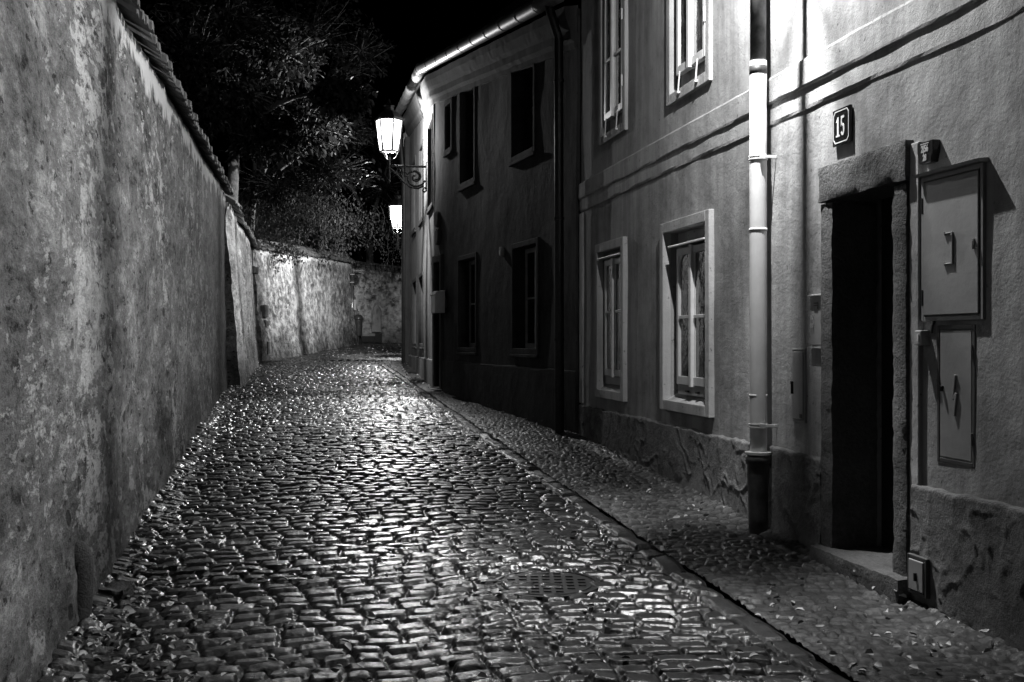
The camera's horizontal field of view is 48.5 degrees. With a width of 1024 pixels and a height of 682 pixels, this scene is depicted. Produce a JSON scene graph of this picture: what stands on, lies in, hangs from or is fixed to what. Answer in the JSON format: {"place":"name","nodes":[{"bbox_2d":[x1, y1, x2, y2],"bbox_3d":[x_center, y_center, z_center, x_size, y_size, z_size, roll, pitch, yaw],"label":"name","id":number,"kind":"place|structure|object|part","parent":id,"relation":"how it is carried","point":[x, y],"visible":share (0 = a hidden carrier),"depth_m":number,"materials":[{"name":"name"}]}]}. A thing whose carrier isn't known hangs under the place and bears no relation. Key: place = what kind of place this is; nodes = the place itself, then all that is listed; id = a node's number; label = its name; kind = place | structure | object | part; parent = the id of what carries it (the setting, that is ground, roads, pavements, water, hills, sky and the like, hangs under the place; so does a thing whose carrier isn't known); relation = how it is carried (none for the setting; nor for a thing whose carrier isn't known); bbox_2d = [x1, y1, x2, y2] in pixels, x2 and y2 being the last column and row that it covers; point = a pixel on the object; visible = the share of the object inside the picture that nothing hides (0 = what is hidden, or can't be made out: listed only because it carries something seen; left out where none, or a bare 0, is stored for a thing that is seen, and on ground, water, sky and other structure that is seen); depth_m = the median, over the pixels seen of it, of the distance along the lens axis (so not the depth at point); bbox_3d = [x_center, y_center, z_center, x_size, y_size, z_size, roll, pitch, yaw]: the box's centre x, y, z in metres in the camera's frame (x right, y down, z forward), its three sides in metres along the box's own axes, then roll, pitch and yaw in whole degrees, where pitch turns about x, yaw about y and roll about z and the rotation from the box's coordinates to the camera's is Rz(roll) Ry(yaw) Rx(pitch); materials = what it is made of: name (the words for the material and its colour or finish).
{"place":"outdoors","nodes":[
{"label":"outdoors","id":0,"kind":"place"},
{"bbox_2d":[275,342,400,360],"bbox_3d":[-3.525,0.182,36.003,14.950,0.726,16.107,0,0,0],"label":"street bend","id":1,"kind":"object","parent":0,"point":[355,350],"visible":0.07,"depth_m":31.05,"materials":[{"name":"grey stone"}]},
{"bbox_2d":[349,273,358,313],"bbox_3d":[-5.197,-1.018,37.010,0.420,2.377,0.100,0,0,0],"label":"traffic sign","id":2,"kind":"object","parent":1,"relation":"on","point":[354,279],"visible":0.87,"depth_m":36.98,"materials":[{"name":"metal"}]},
{"bbox_2d":[140,0,581,272],"label":"sky","id":3,"kind":"structure","parent":0,"point":[420,29],"materials":[{"name":"black"}]},
{"bbox_2d":[36,360,815,681],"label":"road","id":4,"kind":"structure","parent":0,"point":[420,592],"depth_m":6.67,"materials":[{"name":"grey stone"}]},
{"bbox_2d":[73,673,84,677],"bbox_3d":[-1.781,1.379,4.682,0.036,0.020,0.040,0,0,12],"label":"fallen leaf","id":5,"kind":"object","parent":4,"relation":"on","point":[79,675],"visible":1,"depth_m":4.68,"materials":[{"name":"grey plant"}]},
{"bbox_2d":[74,541,93,619],"bbox_3d":[-2.133,1.253,5.547,0.188,0.550,0.183,0,0,0],"label":"guard stone","id":6,"kind":"object","parent":4,"relation":"on","point":[84,562],"visible":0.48,"depth_m":5.51,"materials":[{"name":"grey stone"}]},
{"bbox_2d":[101,677,110,681],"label":"fallen leaf","id":7,"kind":"object","parent":4,"relation":"on","point":[105,679],"visible":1,"depth_m":4.70,"materials":[{"name":"grey plant"}]},
{"bbox_2d":[98,580,134,599],"bbox_3d":[-2.107,1.350,6.045,0.169,0.129,0.166,0,0,0],"label":"loose stone","id":8,"kind":"object","parent":4,"relation":"on","point":[116,590],"visible":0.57,"depth_m":6.04,"materials":[{"name":"stone"}]},
{"bbox_2d":[113,673,125,679],"bbox_3d":[-1.628,1.389,4.724,0.052,0.030,0.018,0,0,-13],"label":"fallen leaf","id":9,"kind":"object","parent":4,"relation":"on","point":[119,675],"visible":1,"depth_m":4.72,"materials":[{"name":"black plant"}]},
{"bbox_2d":[161,669,169,674],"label":"fallen leaf","id":10,"kind":"object","parent":4,"relation":"on","point":[165,671],"visible":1,"depth_m":4.77,"materials":[{"name":"grey plant"}]},
{"bbox_2d":[184,676,193,681],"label":"fallen leaf","id":11,"kind":"object","parent":4,"relation":"on","point":[187,678],"visible":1,"depth_m":4.69,"materials":[{"name":"grey plant"}]},
{"bbox_2d":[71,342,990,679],"bbox_3d":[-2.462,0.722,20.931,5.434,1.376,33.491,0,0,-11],"label":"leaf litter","id":12,"kind":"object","parent":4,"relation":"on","point":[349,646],"visible":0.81,"depth_m":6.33,"materials":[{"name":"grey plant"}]},
{"bbox_2d":[493,570,598,599],"bbox_3d":[0.193,1.379,6.368,0.600,0.081,0.600,0,0,0],"label":"manhole cover","id":13,"kind":"object","parent":4,"relation":"on","point":[572,583],"visible":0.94,"depth_m":6.37,"materials":[{"name":"metal"}]},
{"bbox_2d":[477,672,487,677],"bbox_3d":[-0.123,1.373,4.677,0.048,0.021,0.022,0,0,13],"label":"fallen leaf","id":14,"kind":"object","parent":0,"point":[481,675],"visible":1,"depth_m":4.68,"materials":[{"name":"grey plant"}]},
{"bbox_2d":[381,361,858,681],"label":"ground","id":15,"kind":"structure","parent":0,"point":[830,666],"depth_m":6.43,"materials":[{"name":"grey stone"}]},
{"bbox_2d":[0,0,233,681],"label":"garden wall","id":16,"kind":"structure","parent":15,"relation":"on","point":[114,185],"depth_m":5.95,"materials":[{"name":"paint"}]},
{"bbox_2d":[224,194,259,386],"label":"battered wall","id":17,"kind":"structure","parent":15,"relation":"on","point":[242,357],"depth_m":20.75,"materials":[{"name":"paint"}]},
{"bbox_2d":[143,0,377,201],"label":"broadleaf tree","id":18,"kind":"object","parent":15,"relation":"on","point":[276,139],"visible":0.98,"depth_m":20.39,"materials":[{"name":"grey plant"}]},
{"bbox_2d":[177,0,396,247],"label":"broadleaf tree","id":19,"kind":"object","parent":15,"relation":"on","point":[327,170],"visible":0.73,"depth_m":27.90,"materials":[{"name":"grey plant"}]},
{"bbox_2d":[238,160,360,268],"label":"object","id":20,"kind":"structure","parent":15,"relation":"on","point":[355,255],"depth_m":52.00,"materials":[{"name":"plant"}]},
{"bbox_2d":[251,239,361,361],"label":"stone garden wall","id":21,"kind":"structure","parent":15,"relation":"on","point":[302,308],"depth_m":31.33,"materials":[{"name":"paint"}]},
{"bbox_2d":[252,225,316,270],"bbox_3d":[-5.957,-2.395,29.232,1.868,1.221,1.449,0,0,0],"label":"hanging creeper","id":22,"kind":"object","parent":21,"relation":"hanging from","point":[286,250],"visible":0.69,"depth_m":29.18,"materials":[{"name":"grey plant"}]},
{"bbox_2d":[227,170,356,249],"bbox_3d":[-5.884,-3.244,28.539,3.899,1.945,2.776,0,0,0],"label":"hanging creeper","id":23,"kind":"object","parent":21,"relation":"hanging from","point":[275,218],"visible":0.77,"depth_m":28.32,"materials":[{"name":"plant"}]},
{"bbox_2d":[278,194,382,263],"bbox_3d":[-5.423,-3.304,33.002,3.012,2.229,2.530,0,0,-17],"label":"hanging creeper","id":24,"kind":"object","parent":21,"relation":"hanging from","point":[325,227],"visible":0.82,"depth_m":32.86,"materials":[{"name":"plant"}]},
{"bbox_2d":[322,192,389,252],"bbox_3d":[-4.552,-3.664,34.998,2.558,1.947,2.237,0,0,0],"label":"hanging creeper","id":25,"kind":"object","parent":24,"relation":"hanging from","point":[357,217],"visible":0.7,"depth_m":35.01,"materials":[{"name":"grey plant"}]},
{"bbox_2d":[353,202,400,271],"bbox_3d":[-3.821,-3.072,33.797,1.934,2.043,1.464,0,0,0],"label":"hanging creeper","id":26,"kind":"object","parent":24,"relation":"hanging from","point":[386,237],"visible":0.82,"depth_m":33.88,"materials":[{"name":"grey plant"}]},
{"bbox_2d":[260,121,404,269],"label":"broadleaf tree","id":27,"kind":"object","parent":15,"relation":"on","point":[384,186],"visible":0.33,"depth_m":41.66,"materials":[{"name":"grey plant"}]},
{"bbox_2d":[354,314,362,344],"bbox_3d":[-5.026,-0.329,37.200,0.340,1.083,0.340,0,0,0],"label":"litter bin","id":28,"kind":"object","parent":15,"relation":"on","point":[358,318],"visible":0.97,"depth_m":37.08,"materials":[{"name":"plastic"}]},
{"bbox_2d":[334,259,400,342],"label":"end wall","id":29,"kind":"structure","parent":15,"relation":"on","point":[377,293],"depth_m":39.06,"materials":[{"name":"paint"}]},
{"bbox_2d":[395,0,581,433],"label":"dark house","id":30,"kind":"structure","parent":15,"relation":"on","point":[492,115],"depth_m":15.77,"materials":[{"name":"paint"}]},
{"bbox_2d":[374,99,426,192],"bbox_3d":[-2.083,-3.642,21.176,0.981,1.735,0.496,0,0,4],"label":"street lamp","id":31,"kind":"object","parent":30,"relation":"attached to","point":[389,120],"visible":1,"depth_m":21.12,"materials":[{"name":"white glass"}]},
{"bbox_2d":[410,155,415,236],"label":"window","id":32,"kind":"structure","parent":30,"relation":"in","point":[413,229],"depth_m":25.56,"materials":[{"name":"paint"}]},
{"bbox_2d":[411,277,416,348],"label":"window","id":33,"kind":"structure","parent":30,"relation":"in","point":[414,280],"depth_m":25.22,"materials":[{"name":"paint"}]},
{"bbox_2d":[418,139,422,226],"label":"window","id":34,"kind":"structure","parent":30,"relation":"in","point":[421,145],"depth_m":22.98,"materials":[{"name":"paint"}]},
{"bbox_2d":[417,271,423,349],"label":"window","id":35,"kind":"structure","parent":30,"relation":"in","point":[420,345],"depth_m":23.21,"materials":[{"name":"paint"}]},
{"bbox_2d":[426,113,433,214],"bbox_3d":[-1.453,-3.132,20.301,0.070,1.635,1.188,0,0,-9],"label":"window","id":36,"kind":"structure","parent":30,"relation":"in","point":[429,206],"depth_m":20.81,"materials":[{"name":"paint"}]},
{"bbox_2d":[434,211,440,226],"bbox_3d":[-1.257,-2.060,19.245,0.068,0.279,0.298,0,0,-17],"label":"wall plaque","id":37,"kind":"object","parent":30,"relation":"attached to","point":[437,219],"depth_m":19.15,"materials":[{"name":"paint"}]},
{"bbox_2d":[434,229,440,244],"bbox_3d":[-1.257,-1.760,19.245,0.068,0.279,0.298,0,0,-17],"label":"wall plaque","id":38,"kind":"object","parent":30,"relation":"attached to","point":[437,237],"depth_m":19.15,"materials":[{"name":"paint"}]},
{"bbox_2d":[430,290,446,312],"bbox_3d":[-1.197,-0.648,18.765,0.260,0.376,0.310,0,0,-17],"label":"letterbox","id":39,"kind":"object","parent":30,"relation":"attached to","point":[438,302],"visible":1,"depth_m":18.63,"materials":[{"name":"paint"}]},
{"bbox_2d":[443,97,452,157],"bbox_3d":[-1.038,-3.488,18.606,0.070,0.905,0.518,0,0,-17],"label":"window","id":40,"kind":"structure","parent":30,"relation":"in","point":[447,151],"depth_m":18.62,"materials":[{"name":"paint"}]},
{"bbox_2d":[457,86,475,191],"bbox_3d":[-0.586,-3.167,17.511,0.280,1.645,0.958,0,0,-17],"label":"window","id":41,"kind":"structure","parent":30,"relation":"in","point":[471,182],"depth_m":17.86,"materials":[{"name":"paint"}]},
{"bbox_2d":[456,252,477,354],"bbox_3d":[-0.590,-0.557,17.525,0.280,1.545,1.148,0,0,-17],"label":"window","id":42,"kind":"structure","parent":30,"relation":"in","point":[472,349],"depth_m":17.88,"materials":[{"name":"paint"}]},
{"bbox_2d":[499,247,503,255],"bbox_3d":[-0.142,-1.237,15.681,0.066,0.120,0.080,0,0,-17],"label":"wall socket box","id":43,"kind":"object","parent":30,"relation":"attached to","point":[501,251],"visible":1,"depth_m":15.64,"materials":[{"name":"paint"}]},
{"bbox_2d":[508,63,535,166],"bbox_3d":[0.242,-3.042,14.868,0.280,1.395,1.058,0,0,-17],"label":"window","id":44,"kind":"structure","parent":30,"relation":"in","point":[529,151],"depth_m":15.19,"materials":[{"name":"paint"}]},
{"bbox_2d":[509,237,539,357],"bbox_3d":[0.267,-0.542,14.789,0.280,1.515,1.143,0,0,-17],"label":"window","id":45,"kind":"structure","parent":30,"relation":"in","point":[532,255],"depth_m":15.06,"materials":[{"name":"paint"}]},
{"bbox_2d":[375,360,850,681],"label":"kerb","id":46,"kind":"structure","parent":15,"relation":"on","point":[796,656],"depth_m":6.67,"materials":[{"name":"grey stone"}]},
{"bbox_2d":[579,0,1023,651],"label":"rendered house","id":47,"kind":"structure","parent":15,"relation":"on","point":[737,208],"depth_m":7.14,"materials":[{"name":"paint"}]},
{"bbox_2d":[595,236,627,401],"bbox_3d":[1.061,-0.212,11.619,0.175,1.615,1.060,0,0,-11],"label":"window","id":48,"kind":"structure","parent":47,"relation":"in","point":[615,268],"depth_m":11.58,"materials":[{"name":"paint"}]},
{"bbox_2d":[599,0,627,145],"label":"window","id":49,"kind":"structure","parent":47,"relation":"in","point":[613,14],"depth_m":11.46,"materials":[{"name":"paint"}]},
{"bbox_2d":[660,209,714,417],"bbox_3d":[1.485,-0.212,9.384,0.175,1.615,1.210,0,0,-11],"label":"window","id":50,"kind":"structure","parent":47,"relation":"in","point":[695,251],"depth_m":9.31,"materials":[{"name":"paint"}]},
{"bbox_2d":[666,0,712,106],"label":"window","id":51,"kind":"structure","parent":47,"relation":"in","point":[688,22],"depth_m":9.30,"materials":[{"name":"paint"}]},
{"bbox_2d":[791,349,806,422],"bbox_3d":[1.838,0.285,7.287,0.054,0.470,0.188,0,0,-11],"label":"meter cabinet","id":52,"kind":"object","parent":47,"relation":"attached to","point":[799,387],"visible":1,"depth_m":7.25,"materials":[{"name":"grey metal"}]},
{"bbox_3d":[1.834,0.285,7.287,0.044,0.434,0.152,0,0,-11],"label":"cabinet door","id":53,"kind":"part","parent":52,"relation":"part of","materials":[{"name":"grey paint"}]},
{"bbox_2d":[807,294,820,347],"bbox_3d":[1.885,-0.125,7.025,0.040,0.338,0.205,0,0,-11],"label":"intercom","id":54,"kind":"object","parent":47,"relation":"attached to","point":[815,319],"visible":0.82,"depth_m":7.04,"materials":[{"name":"grey paint"}]},
{"bbox_2d":[833,104,851,146],"bbox_3d":[1.943,-1.264,6.695,0.021,0.215,0.215,0,0,-11],"label":"house number sign","id":55,"kind":"object","parent":47,"relation":"attached to","point":[842,125],"visible":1,"depth_m":6.68,"materials":[{"name":"metal"}]},
{"bbox_2d":[882,197,893,550],"bbox_3d":[2.304,0.170,6.494,0.055,2.140,0.735,0,0,-11],"label":"door","id":56,"kind":"structure","parent":47,"relation":"in","point":[887,238],"depth_m":6.78,"materials":[{"name":"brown wood"}]},
{"bbox_2d":[907,553,929,598],"bbox_3d":[2.095,1.200,5.826,0.095,0.200,0.180,0,0,-11],"label":"plinth hatch","id":57,"kind":"object","parent":47,"relation":"attached to","point":[918,575],"visible":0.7,"depth_m":5.79,"materials":[{"name":"grey paint"}]},
{"bbox_2d":[909,558,923,593],"bbox_3d":[2.090,1.200,5.824,0.085,0.156,0.136,0,0,-11],"label":"cabinet door","id":58,"kind":"structure","parent":57,"relation":"in","point":[916,567],"depth_m":5.80,"materials":[{"name":"grey paint"}]},
{"bbox_2d":[915,321,935,344],"bbox_3d":[2.104,-0.050,5.794,0.062,0.144,0.120,0,0,-11],"label":"bell push","id":59,"kind":"object","parent":47,"relation":"attached to","point":[922,337],"visible":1,"depth_m":5.79,"materials":[{"name":"paint"}]},
{"bbox_2d":[917,139,939,164],"bbox_3d":[2.111,-0.955,5.765,0.047,0.110,0.145,0,0,-11],"label":"marker plate","id":60,"kind":"object","parent":47,"relation":"attached to","point":[928,152],"visible":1,"depth_m":5.73,"materials":[{"name":"metal"}]},
{"bbox_2d":[913,157,988,321],"bbox_3d":[2.152,-0.480,5.582,0.075,0.760,0.570,0,0,-11],"label":"meter cabinet","id":61,"kind":"object","parent":47,"relation":"attached to","point":[953,242],"visible":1,"depth_m":5.54,"materials":[{"name":"grey metal"}]},
{"bbox_3d":[2.157,-0.468,5.585,0.044,0.677,0.475,0,0,-11],"label":"cabinet door","id":62,"kind":"part","parent":61,"relation":"part of","materials":[{"name":"grey paint"}]},
{"bbox_2d":[937,325,975,467],"bbox_3d":[2.171,0.264,5.563,0.044,0.683,0.325,0,0,-11],"label":"meter cabinet","id":63,"kind":"object","parent":47,"relation":"attached to","point":[956,380],"visible":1,"depth_m":5.55,"materials":[{"name":"grey metal"}]},
{"bbox_3d":[2.168,0.264,5.563,0.034,0.627,0.269,0,0,-11],"label":"cabinet door","id":64,"kind":"part","parent":63,"relation":"part of","materials":[{"name":"grey paint"}]},
{"bbox_2d":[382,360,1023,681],"bbox_3d":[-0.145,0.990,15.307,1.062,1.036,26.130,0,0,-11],"label":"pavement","id":65,"kind":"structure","parent":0,"point":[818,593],"depth_m":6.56,"materials":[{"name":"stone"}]},
{"bbox_3d":[0.124,-3.673,31.633,5.400,8.654,9.004,0,0,2],"label":"next house","id":66,"kind":"object","parent":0,"visible":0},
{"bbox_2d":[388,191,400,250],"bbox_3d":[-2.779,-3.092,29.950,1.067,1.735,0.516,0,0,17],"label":"street lamp","id":67,"kind":"object","parent":66,"relation":"attached to","point":[394,205],"visible":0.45,"depth_m":29.87,"materials":[{"name":"white glass"}]}
]}

